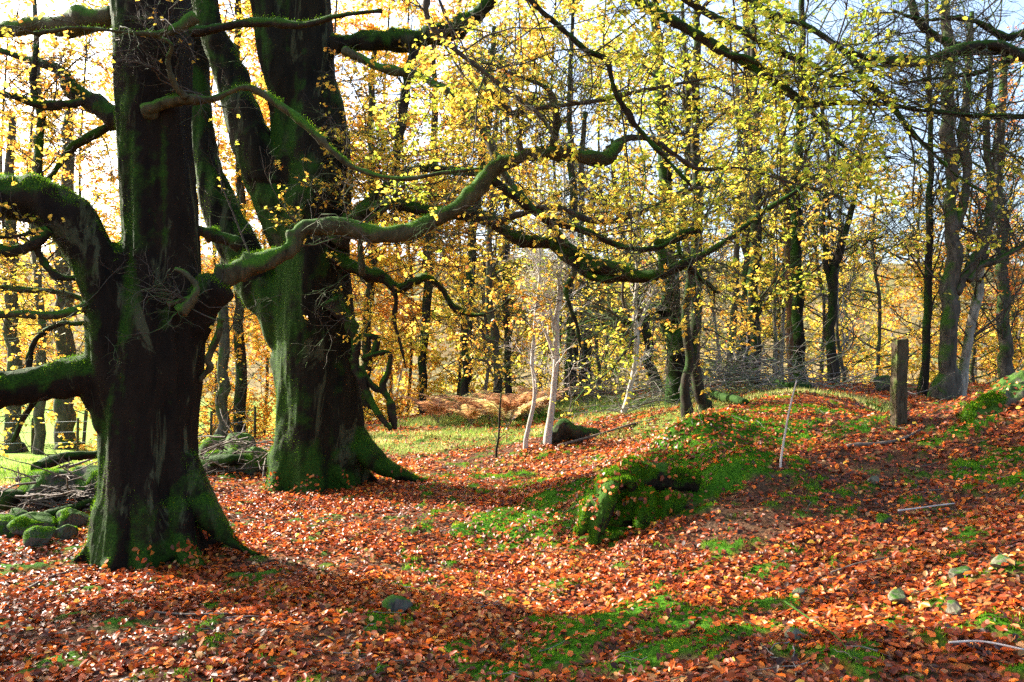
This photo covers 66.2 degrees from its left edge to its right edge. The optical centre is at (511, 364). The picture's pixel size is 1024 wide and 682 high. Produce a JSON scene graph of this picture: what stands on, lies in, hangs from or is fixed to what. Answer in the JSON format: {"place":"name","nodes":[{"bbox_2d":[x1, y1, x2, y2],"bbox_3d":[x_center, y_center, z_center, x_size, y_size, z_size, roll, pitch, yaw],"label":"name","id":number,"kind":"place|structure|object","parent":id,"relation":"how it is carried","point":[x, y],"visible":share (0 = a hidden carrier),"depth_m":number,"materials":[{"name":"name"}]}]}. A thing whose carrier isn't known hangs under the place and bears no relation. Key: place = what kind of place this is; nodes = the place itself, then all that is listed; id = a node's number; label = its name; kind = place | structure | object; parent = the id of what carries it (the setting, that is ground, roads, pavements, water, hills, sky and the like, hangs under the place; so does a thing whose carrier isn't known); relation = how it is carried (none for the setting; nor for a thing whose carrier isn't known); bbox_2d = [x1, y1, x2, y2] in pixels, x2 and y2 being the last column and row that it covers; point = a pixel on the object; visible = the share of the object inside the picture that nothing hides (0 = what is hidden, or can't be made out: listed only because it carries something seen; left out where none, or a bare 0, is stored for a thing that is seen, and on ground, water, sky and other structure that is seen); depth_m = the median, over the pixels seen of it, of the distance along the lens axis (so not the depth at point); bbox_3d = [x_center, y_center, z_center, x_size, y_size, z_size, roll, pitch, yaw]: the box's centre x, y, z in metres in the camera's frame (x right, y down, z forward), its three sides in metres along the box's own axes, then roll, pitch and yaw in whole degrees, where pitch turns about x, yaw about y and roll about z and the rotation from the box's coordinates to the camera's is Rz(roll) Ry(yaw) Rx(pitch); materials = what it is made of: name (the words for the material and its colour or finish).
{"place":"outdoors","nodes":[
{"label":"outdoors","id":0,"kind":"place"},
{"bbox_2d":[0,252,1023,681],"bbox_3d":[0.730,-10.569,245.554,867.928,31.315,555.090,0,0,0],"label":"ground","id":1,"kind":"structure","parent":0,"point":[754,474],"depth_m":6.54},
{"bbox_2d":[0,514,15,537],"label":"wall stone","id":2,"kind":"object","parent":1,"relation":"on","point":[5,519],"visible":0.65,"depth_m":7.36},
{"bbox_2d":[0,81,55,453],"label":"tree","id":3,"kind":"object","parent":1,"relation":"on","point":[12,299],"visible":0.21,"depth_m":22.88,"materials":[{"name":"yellow plant"}]},
{"bbox_2d":[0,13,59,439],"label":"beech tree","id":4,"kind":"object","parent":1,"relation":"on","point":[1,166],"visible":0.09,"depth_m":32.99,"materials":[{"name":"yellow plant"}]},
{"bbox_2d":[7,512,57,536],"bbox_3d":[-4.497,1.518,7.385,0.407,0.251,0.327,0,0,-22],"label":"wall stone","id":5,"kind":"object","parent":1,"relation":"on","point":[20,525],"visible":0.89,"depth_m":7.30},
{"bbox_2d":[44,497,95,515],"bbox_3d":[-4.457,1.477,7.795,0.168,0.175,0.956,0,0,11],"label":"mossy log","id":6,"kind":"object","parent":5,"relation":"on","point":[80,505],"visible":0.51,"depth_m":8.00,"materials":[{"name":"plant"}]},
{"bbox_2d":[22,525,55,546],"bbox_3d":[-4.185,1.513,6.945,0.204,0.199,0.284,0,0,33],"label":"wall stone","id":7,"kind":"object","parent":1,"relation":"on","point":[36,535],"visible":0.98,"depth_m":6.88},
{"bbox_2d":[0,47,87,435],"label":"beech tree","id":8,"kind":"object","parent":1,"relation":"on","point":[18,223],"visible":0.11,"depth_m":29.89,"materials":[{"name":"yellow plant"}]},
{"bbox_2d":[17,467,75,508],"bbox_3d":[-4.984,1.319,8.396,0.548,0.454,0.471,0,0,-38],"label":"wall stone","id":9,"kind":"object","parent":1,"relation":"on","point":[42,478],"visible":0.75,"depth_m":8.27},
{"bbox_2d":[0,489,24,510],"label":"mossy log","id":10,"kind":"object","parent":9,"relation":"on","point":[10,499],"visible":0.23,"depth_m":7.97,"materials":[{"name":"plant"}]},
{"bbox_2d":[0,445,97,514],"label":"brush pile","id":11,"kind":"object","parent":1,"relation":"on","point":[60,493],"visible":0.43,"depth_m":8.10,"materials":[{"name":"brown wood"}]},
{"bbox_2d":[15,463,70,481],"bbox_3d":[-5.439,1.252,9.159,0.044,0.100,0.969,0,0,3],"label":"fallen branch","id":12,"kind":"object","parent":11,"relation":"on","point":[16,480],"visible":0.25,"depth_m":9.40,"materials":[{"name":"brown wood"}]},
{"bbox_2d":[30,450,96,470],"bbox_3d":[-5.414,1.158,9.461,0.272,0.202,0.949,0,0,12],"label":"mossy log","id":13,"kind":"object","parent":12,"relation":"on","point":[68,456],"visible":0.88,"depth_m":9.51,"materials":[{"name":"plant"}]},
{"bbox_2d":[0,80,119,449],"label":"tree","id":14,"kind":"object","parent":1,"relation":"on","point":[64,411],"visible":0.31,"depth_m":23.77,"materials":[{"name":"yellow plant"}]},
{"bbox_2d":[0,0,120,454],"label":"beech tree","id":15,"kind":"object","parent":1,"relation":"on","point":[40,431],"visible":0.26,"depth_m":21.92,"materials":[{"name":"yellow plant"}]},
{"bbox_2d":[0,0,120,446],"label":"beech tree","id":16,"kind":"object","parent":1,"relation":"on","point":[97,122],"visible":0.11,"depth_m":26.74,"materials":[{"name":"yellow plant"}]},
{"bbox_2d":[53,524,78,540],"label":"wall stone","id":17,"kind":"object","parent":1,"relation":"on","point":[66,531],"visible":0.84,"depth_m":7.10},
{"bbox_2d":[55,507,89,528],"bbox_3d":[-4.317,1.512,7.621,0.338,0.285,0.349,0,0,26],"label":"wall stone","id":18,"kind":"object","parent":1,"relation":"on","point":[71,516],"visible":0.81,"depth_m":7.53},
{"bbox_2d":[70,465,97,500],"bbox_3d":[-4.653,1.300,8.621,0.514,0.409,0.480,0,0,0],"label":"wall stone","id":19,"kind":"object","parent":1,"relation":"on","point":[92,474],"visible":0.28,"depth_m":8.48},
{"bbox_2d":[0,406,256,452],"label":"wire fence","id":20,"kind":"object","parent":1,"relation":"on","point":[78,421],"visible":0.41,"depth_m":22.61,"materials":[{"name":"metal"}]},
{"bbox_2d":[50,63,228,434],"bbox_3d":[-14.115,-4.713,30.811,6.169,16.269,5.634,0,0,-17],"label":"beech tree","id":21,"kind":"object","parent":1,"relation":"on","point":[107,191],"visible":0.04,"depth_m":30.83,"materials":[{"name":"yellow plant"}]},
{"bbox_2d":[20,84,261,454],"bbox_3d":[-10.639,-1.249,24.051,7.408,14.972,5.592,0,0,-24],"label":"beech tree","id":22,"kind":"object","parent":1,"relation":"on","point":[200,439],"visible":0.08,"depth_m":23.38,"materials":[{"name":"yellow plant"}]},
{"bbox_2d":[87,0,271,441],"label":"beech tree","id":23,"kind":"object","parent":1,"relation":"on","point":[99,179],"visible":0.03,"depth_m":29.06,"materials":[{"name":"yellow plant"}]},
{"bbox_2d":[200,448,239,472],"bbox_3d":[-4.200,1.440,11.439,0.840,0.454,0.562,0,0,-40],"label":"mossy stone","id":24,"kind":"object","parent":1,"relation":"on","point":[219,468],"visible":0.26,"depth_m":11.23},
{"bbox_2d":[208,454,244,466],"bbox_3d":[-3.858,1.354,11.517,0.468,0.210,1.230,0,0,20],"label":"mossy log","id":25,"kind":"object","parent":24,"relation":"on","point":[230,459],"visible":0.53,"depth_m":10.96,"materials":[{"name":"plant"}]},
{"bbox_2d":[199,227,270,438],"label":"tree","id":26,"kind":"object","parent":1,"relation":"on","point":[222,392],"visible":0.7,"depth_m":20.89,"materials":[{"name":"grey plant"}]},
{"bbox_2d":[196,0,275,441],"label":"beech tree","id":27,"kind":"object","parent":1,"relation":"on","point":[241,406],"visible":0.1,"depth_m":24.88,"materials":[{"name":"plant"}]},
{"bbox_2d":[198,407,273,480],"bbox_3d":[-3.938,1.101,11.399,2.317,1.072,2.150,0,0,20],"label":"brush pile","id":28,"kind":"object","parent":1,"relation":"on","point":[223,443],"visible":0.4,"depth_m":11.09,"materials":[{"name":"brown wood"}]},
{"bbox_2d":[199,1,275,435],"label":"beech tree","id":29,"kind":"object","parent":1,"relation":"on","point":[214,260],"visible":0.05,"depth_m":33.26,"materials":[{"name":"yellow plant"}]},
{"bbox_2d":[202,54,275,435],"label":"beech tree","id":30,"kind":"object","parent":1,"relation":"on","point":[250,356],"visible":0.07,"depth_m":30.91,"materials":[{"name":"plant"}]},
{"bbox_2d":[228,447,267,474],"bbox_3d":[-3.750,1.440,11.318,0.579,0.522,0.531,0,0,0],"label":"mossy stone","id":31,"kind":"object","parent":1,"relation":"on","point":[249,457],"visible":0.52,"depth_m":11.13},
{"bbox_2d":[200,0,409,435],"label":"beech tree","id":32,"kind":"object","parent":1,"relation":"on","point":[266,245],"visible":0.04,"depth_m":25.88,"materials":[{"name":"yellow plant"}]},
{"bbox_2d":[200,37,417,436],"bbox_3d":[-7.701,-3.173,26.692,8.928,19.290,6.892,0,0,0],"label":"beech tree","id":33,"kind":"object","parent":1,"relation":"on","point":[266,408],"visible":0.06,"depth_m":25.68,"materials":[{"name":"yellow plant"}]},
{"bbox_2d":[230,0,421,435],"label":"beech tree","id":34,"kind":"object","parent":1,"relation":"on","point":[343,8],"visible":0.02,"depth_m":28.55,"materials":[{"name":"yellow plant"}]},
{"bbox_2d":[237,0,422,416],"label":"beech tree","id":35,"kind":"object","parent":1,"relation":"on","point":[358,26],"visible":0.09,"depth_m":24.54,"materials":[{"name":"yellow plant"}]},
{"bbox_2d":[253,0,468,435],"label":"beech tree","id":36,"kind":"object","parent":1,"relation":"on","point":[368,364],"visible":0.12,"depth_m":23.70,"materials":[{"name":"yellow plant"}]},
{"bbox_2d":[382,594,412,613],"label":"stone","id":37,"kind":"object","parent":1,"relation":"on","point":[394,603],"visible":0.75,"depth_m":5.03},
{"bbox_2d":[341,0,456,416],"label":"beech tree","id":38,"kind":"object","parent":1,"relation":"on","point":[422,284],"visible":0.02,"depth_m":30.20,"materials":[{"name":"yellow plant"}]},
{"bbox_2d":[399,394,460,422],"bbox_3d":[-1.712,1.001,17.447,1.365,0.621,1.703,0,0,-31],"label":"bracken","id":39,"kind":"object","parent":1,"relation":"on","point":[434,408],"visible":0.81,"depth_m":17.28,"materials":[{"name":"brown plant"}]},
{"bbox_2d":[349,0,528,420],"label":"beech tree","id":40,"kind":"object","parent":1,"relation":"on","point":[359,121],"visible":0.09,"depth_m":25.89,"materials":[{"name":"yellow plant"}]},
{"bbox_2d":[353,0,534,420],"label":"beech tree","id":41,"kind":"object","parent":1,"relation":"on","point":[421,368],"visible":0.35,"depth_m":23.37,"materials":[{"name":"yellow plant"}]},
{"bbox_2d":[431,396,489,425],"bbox_3d":[-0.863,0.982,16.514,1.378,0.614,1.476,0,0,-36],"label":"bracken","id":42,"kind":"object","parent":1,"relation":"on","point":[471,412],"visible":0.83,"depth_m":16.24,"materials":[{"name":"brown plant"}]},
{"bbox_2d":[26,0,900,494],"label":"beech tree","id":43,"kind":"object","parent":1,"relation":"on","point":[322,380],"visible":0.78,"depth_m":10.02,"materials":[{"name":"green plant"}]},
{"bbox_2d":[380,0,567,395],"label":"beech tree","id":44,"kind":"object","parent":1,"relation":"on","point":[464,384],"visible":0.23,"depth_m":21.73,"materials":[{"name":"yellow plant"}]},
{"bbox_2d":[359,0,591,404],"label":"beech tree","id":45,"kind":"object","parent":1,"relation":"on","point":[375,319],"visible":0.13,"depth_m":25.30,"materials":[{"name":"yellow plant"}]},
{"bbox_2d":[426,153,537,397],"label":"slender tree","id":46,"kind":"object","parent":1,"relation":"on","point":[486,380],"visible":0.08,"depth_m":23.94,"materials":[{"name":"yellow plant"}]},
{"bbox_2d":[434,42,557,396],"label":"slender tree","id":47,"kind":"object","parent":1,"relation":"on","point":[507,388],"visible":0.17,"depth_m":20.93,"materials":[{"name":"yellow plant"}]},
{"bbox_2d":[416,11,591,396],"bbox_3d":[-0.229,-3.729,19.325,4.581,9.972,4.076,0,0,0],"label":"slender tree","id":48,"kind":"object","parent":1,"relation":"on","point":[495,350],"visible":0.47,"depth_m":18.96,"materials":[{"name":"yellow plant"}]},
{"bbox_2d":[462,396,556,426],"bbox_3d":[-0.033,0.916,15.286,1.918,0.620,1.325,0,0,0],"label":"bracken","id":49,"kind":"object","parent":1,"relation":"on","point":[494,408],"visible":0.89,"depth_m":15.29,"materials":[{"name":"brown plant"}]},
{"bbox_2d":[0,381,1023,681],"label":"fallen leaves","id":50,"kind":"object","parent":1,"relation":"on","point":[94,663],"depth_m":5.43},
{"bbox_2d":[0,0,1023,573],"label":"beech tree","id":51,"kind":"object","parent":1,"relation":"on","point":[152,298],"visible":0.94,"depth_m":6.51,"materials":[{"name":"green plant"}]},
{"bbox_2d":[0,398,1023,681],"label":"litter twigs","id":52,"kind":"object","parent":1,"relation":"on","point":[580,578],"visible":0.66,"depth_m":5.11,"materials":[{"name":"brown plant"}]},
{"bbox_2d":[0,219,1023,416],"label":"hillside woodland","id":53,"kind":"object","parent":1,"relation":"on","point":[407,370],"depth_m":69.54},
{"bbox_2d":[484,393,545,420],"bbox_3d":[0.038,0.895,16.185,1.313,0.573,1.605,0,0,-10],"label":"bracken","id":54,"kind":"object","parent":1,"relation":"on","point":[506,405],"visible":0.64,"depth_m":15.90,"materials":[{"name":"brown plant"}]},
{"bbox_2d":[407,0,624,414],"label":"beech tree","id":55,"kind":"object","parent":1,"relation":"on","point":[560,44],"visible":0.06,"depth_m":26.55,"materials":[{"name":"yellow plant"}]},
{"bbox_2d":[443,86,620,394],"bbox_3d":[0.610,-3.429,30.956,7.070,15.716,5.851,0,0,31],"label":"beech tree","id":56,"kind":"object","parent":1,"relation":"on","point":[541,380],"visible":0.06,"depth_m":30.80,"materials":[{"name":"yellow plant"}]},
{"bbox_2d":[499,162,566,448],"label":"sapling","id":57,"kind":"object","parent":1,"relation":"on","point":[532,410],"visible":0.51,"depth_m":11.97,"materials":[{"name":"white plant"}]},
{"bbox_2d":[422,0,661,394],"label":"beech tree","id":58,"kind":"object","parent":1,"relation":"on","point":[553,34],"visible":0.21,"depth_m":23.41,"materials":[{"name":"yellow plant"}]},
{"bbox_2d":[506,386,581,414],"bbox_3d":[0.524,0.757,16.630,1.598,0.610,1.503,0,0,28],"label":"bracken","id":59,"kind":"object","parent":1,"relation":"on","point":[523,389],"visible":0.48,"depth_m":16.59,"materials":[{"name":"brown plant"}]},
{"bbox_2d":[506,113,599,444],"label":"sapling","id":60,"kind":"object","parent":1,"relation":"on","point":[548,431],"visible":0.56,"depth_m":12.16,"materials":[{"name":"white plant"}]},
{"bbox_2d":[540,418,599,443],"bbox_3d":[0.857,1.125,12.440,1.074,0.555,0.472,0,0,-30],"label":"rock","id":61,"kind":"object","parent":1,"relation":"on","point":[565,429],"visible":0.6,"depth_m":12.29,"materials":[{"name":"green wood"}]},
{"bbox_2d":[131,389,1023,681],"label":"moss","id":62,"kind":"object","parent":1,"relation":"on","point":[701,607],"visible":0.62,"depth_m":6.52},
{"bbox_2d":[526,0,642,397],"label":"slender tree","id":63,"kind":"object","parent":1,"relation":"on","point":[574,349],"visible":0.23,"depth_m":19.92,"materials":[{"name":"yellow plant"}]},
{"bbox_2d":[517,169,665,391],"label":"slender tree","id":64,"kind":"object","parent":1,"relation":"on","point":[599,364],"visible":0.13,"depth_m":22.97,"materials":[{"name":"yellow plant"}]},
{"bbox_2d":[536,97,648,394],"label":"slender tree","id":65,"kind":"object","parent":1,"relation":"on","point":[585,349],"visible":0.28,"depth_m":20.89,"materials":[{"name":"yellow plant"}]},
{"bbox_2d":[512,0,678,394],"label":"beech tree","id":66,"kind":"object","parent":1,"relation":"on","point":[593,7],"visible":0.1,"depth_m":26.62,"materials":[{"name":"yellow plant"}]},
{"bbox_2d":[527,362,665,411],"bbox_3d":[2.099,0.478,18.741,5.820,1.236,3.194,0,0,-16],"label":"brush pile","id":67,"kind":"object","parent":1,"relation":"on","point":[606,392],"visible":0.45,"depth_m":18.62,"materials":[{"name":"brown wood"}]},
{"bbox_2d":[573,7,684,386],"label":"beech tree","id":68,"kind":"object","parent":1,"relation":"on","point":[608,80],"visible":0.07,"depth_m":29.98,"materials":[{"name":"yellow plant"}]},
{"bbox_2d":[584,109,679,388],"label":"slender tree","id":69,"kind":"object","parent":1,"relation":"on","point":[648,334],"visible":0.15,"depth_m":20.94,"materials":[{"name":"yellow plant"}]},
{"bbox_2d":[572,454,703,544],"bbox_3d":[1.122,1.147,6.818,1.322,0.721,0.622,0,0,-21],"label":"hollow stump","id":70,"kind":"object","parent":1,"relation":"on","point":[626,486],"visible":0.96,"depth_m":6.72,"materials":[{"name":"plant"}]},
{"bbox_2d":[514,0,777,425],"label":"mossy tree","id":71,"kind":"object","parent":1,"relation":"on","point":[612,315],"visible":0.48,"depth_m":14.34,"materials":[{"name":"yellow plant"}]},
{"bbox_2d":[609,188,683,413],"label":"sapling","id":72,"kind":"object","parent":1,"relation":"on","point":[634,369],"visible":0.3,"depth_m":14.26,"materials":[{"name":"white plant"}]},
{"bbox_2d":[614,31,767,387],"bbox_3d":[6.481,-4.211,27.247,5.924,16.398,7.507,0,0,0],"label":"beech tree","id":73,"kind":"object","parent":1,"relation":"on","point":[705,48],"visible":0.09,"depth_m":27.98,"materials":[{"name":"yellow plant"}]},
{"bbox_2d":[618,0,765,418],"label":"twin stem tree","id":74,"kind":"object","parent":1,"relation":"on","point":[685,402],"visible":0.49,"depth_m":11.94,"materials":[{"name":"yellow plant"}]},
{"bbox_2d":[650,144,743,382],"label":"slender tree","id":75,"kind":"object","parent":1,"relation":"on","point":[717,347],"visible":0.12,"depth_m":23.95,"materials":[{"name":"plant"}]},
{"bbox_2d":[620,0,785,411],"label":"twin stem tree","id":76,"kind":"object","parent":1,"relation":"on","point":[704,403],"visible":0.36,"depth_m":12.02,"materials":[{"name":"yellow plant"}]},
{"bbox_2d":[708,390,748,404],"bbox_3d":[3.380,0.531,12.554,0.188,0.184,3.863,0,0,8],"label":"mossy log","id":77,"kind":"object","parent":1,"relation":"on","point":[733,398],"visible":0.91,"depth_m":11.86,"materials":[{"name":"plant"}]},
{"bbox_2d":[640,7,834,384],"bbox_3d":[4.971,-4.095,16.041,3.911,9.359,4.275,0,0,41],"label":"woodland tree","id":78,"kind":"object","parent":1,"relation":"on","point":[754,299],"visible":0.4,"depth_m":15.79,"materials":[{"name":"yellow plant"}]},
{"bbox_2d":[690,10,800,384],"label":"woodland tree","id":79,"kind":"object","parent":1,"relation":"on","point":[736,250],"visible":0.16,"depth_m":16.96,"materials":[{"name":"plant"}]},
{"bbox_2d":[671,1,831,383],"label":"woodland tree","id":80,"kind":"object","parent":1,"relation":"on","point":[766,264],"visible":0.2,"depth_m":17.92,"materials":[{"name":"plant"}]},
{"bbox_2d":[554,306,958,424],"bbox_3d":[4.309,-0.047,15.135,7.261,2.273,5.502,0,0,0],"label":"brush pile","id":81,"kind":"object","parent":1,"relation":"on","point":[744,378],"visible":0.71,"depth_m":14.50,"materials":[{"name":"brown plant"}]},
{"bbox_2d":[700,152,840,382],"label":"beech tree","id":82,"kind":"object","parent":1,"relation":"on","point":[781,269],"visible":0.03,"depth_m":29.95,"materials":[{"name":"yellow plant"}]},
{"bbox_2d":[730,140,817,378],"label":"woodland tree","id":83,"kind":"object","parent":1,"relation":"on","point":[774,328],"visible":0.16,"depth_m":18.97,"materials":[{"name":"plant"}]},
{"bbox_2d":[740,140,824,378],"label":"woodland tree","id":84,"kind":"object","parent":1,"relation":"on","point":[783,328],"visible":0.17,"depth_m":19.27,"materials":[{"name":"plant"}]},
{"bbox_2d":[707,0,867,380],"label":"woodland tree","id":85,"kind":"object","parent":1,"relation":"on","point":[788,303],"visible":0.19,"depth_m":16.54,"materials":[{"name":"plant"}]},
{"bbox_2d":[702,0,892,382],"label":"woodland tree","id":86,"kind":"object","parent":1,"relation":"on","point":[796,248],"visible":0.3,"depth_m":15.90,"materials":[{"name":"yellow plant"}]},
{"bbox_2d":[703,200,962,383],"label":"beech tree","id":87,"kind":"object","parent":1,"relation":"on","point":[823,319],"visible":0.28,"depth_m":25.70,"materials":[{"name":"yellow plant"}]},
{"bbox_2d":[791,122,892,381],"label":"slender tree","id":88,"kind":"object","parent":1,"relation":"on","point":[840,359],"visible":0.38,"depth_m":20.96,"materials":[{"name":"yellow plant"}]},
{"bbox_2d":[770,161,920,382],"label":"beech tree","id":89,"kind":"object","parent":1,"relation":"on","point":[874,316],"visible":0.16,"depth_m":32.80,"materials":[{"name":"yellow plant"}]},
{"bbox_2d":[762,23,942,384],"bbox_3d":[7.037,-3.342,17.008,3.453,8.017,3.334,0,0,-28],"label":"woodland tree","id":90,"kind":"object","parent":1,"relation":"on","point":[831,276],"visible":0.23,"depth_m":16.92,"materials":[{"name":"yellow plant"}]},
{"bbox_2d":[760,158,996,383],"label":"beech tree","id":91,"kind":"object","parent":1,"relation":"on","point":[878,367],"visible":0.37,"depth_m":23.56,"materials":[{"name":"yellow plant"}]},
{"bbox_2d":[890,339,908,426],"bbox_3d":[4.184,0.311,8.504,0.160,1.178,0.135,0,0,-7],"label":"wooden post","id":92,"kind":"object","parent":1,"relation":"on","point":[898,379],"visible":0.8,"depth_m":8.44,"materials":[{"name":"brown wood"}]},
{"bbox_2d":[802,0,1023,170],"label":"beech tree","id":93,"kind":"object","parent":1,"relation":"on","point":[960,49],"visible":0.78,"depth_m":5.92,"materials":[{"name":"yellow plant"}]},
{"bbox_2d":[821,187,1023,384],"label":"beech tree","id":94,"kind":"object","parent":1,"relation":"on","point":[909,312],"visible":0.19,"depth_m":27.55,"materials":[{"name":"yellow plant"}]},
{"bbox_2d":[848,0,1023,395],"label":"woodland tree","id":95,"kind":"object","parent":1,"relation":"on","point":[926,339],"visible":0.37,"depth_m":15.44,"materials":[{"name":"yellow plant"}]},
{"bbox_2d":[858,95,1023,398],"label":"leaning tree","id":96,"kind":"object","parent":1,"relation":"on","point":[970,333],"visible":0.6,"depth_m":15.20,"materials":[{"name":"yellow plant"}]},
{"bbox_2d":[871,0,1023,399],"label":"beech tree","id":97,"kind":"object","parent":1,"relation":"on","point":[953,279],"visible":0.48,"depth_m":14.93,"materials":[{"name":"grey plant"}]},
{"bbox_2d":[883,139,1023,383],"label":"beech tree","id":98,"kind":"object","parent":1,"relation":"on","point":[973,357],"visible":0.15,"depth_m":24.37,"materials":[{"name":"yellow plant"}]},
{"bbox_2d":[912,145,1023,382],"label":"beech tree","id":99,"kind":"object","parent":1,"relation":"on","point":[995,333],"visible":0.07,"depth_m":26.67,"materials":[{"name":"yellow plant"}]},
{"bbox_2d":[932,22,1023,382],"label":"woodland tree","id":100,"kind":"object","parent":1,"relation":"on","point":[1005,356],"visible":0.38,"depth_m":19.87,"materials":[{"name":"grey plant"}]},
{"bbox_2d":[957,370,1023,436],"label":"mossy rock","id":101,"kind":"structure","parent":1,"relation":"on","point":[1007,390],"depth_m":8.02,"materials":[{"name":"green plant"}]},
{"bbox_2d":[0,384,1023,515],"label":"grass","id":102,"kind":"structure","parent":0,"point":[26,469],"depth_m":14.40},
{"bbox_2d":[0,0,1023,263],"label":"sky","id":103,"kind":"structure","parent":0,"point":[58,4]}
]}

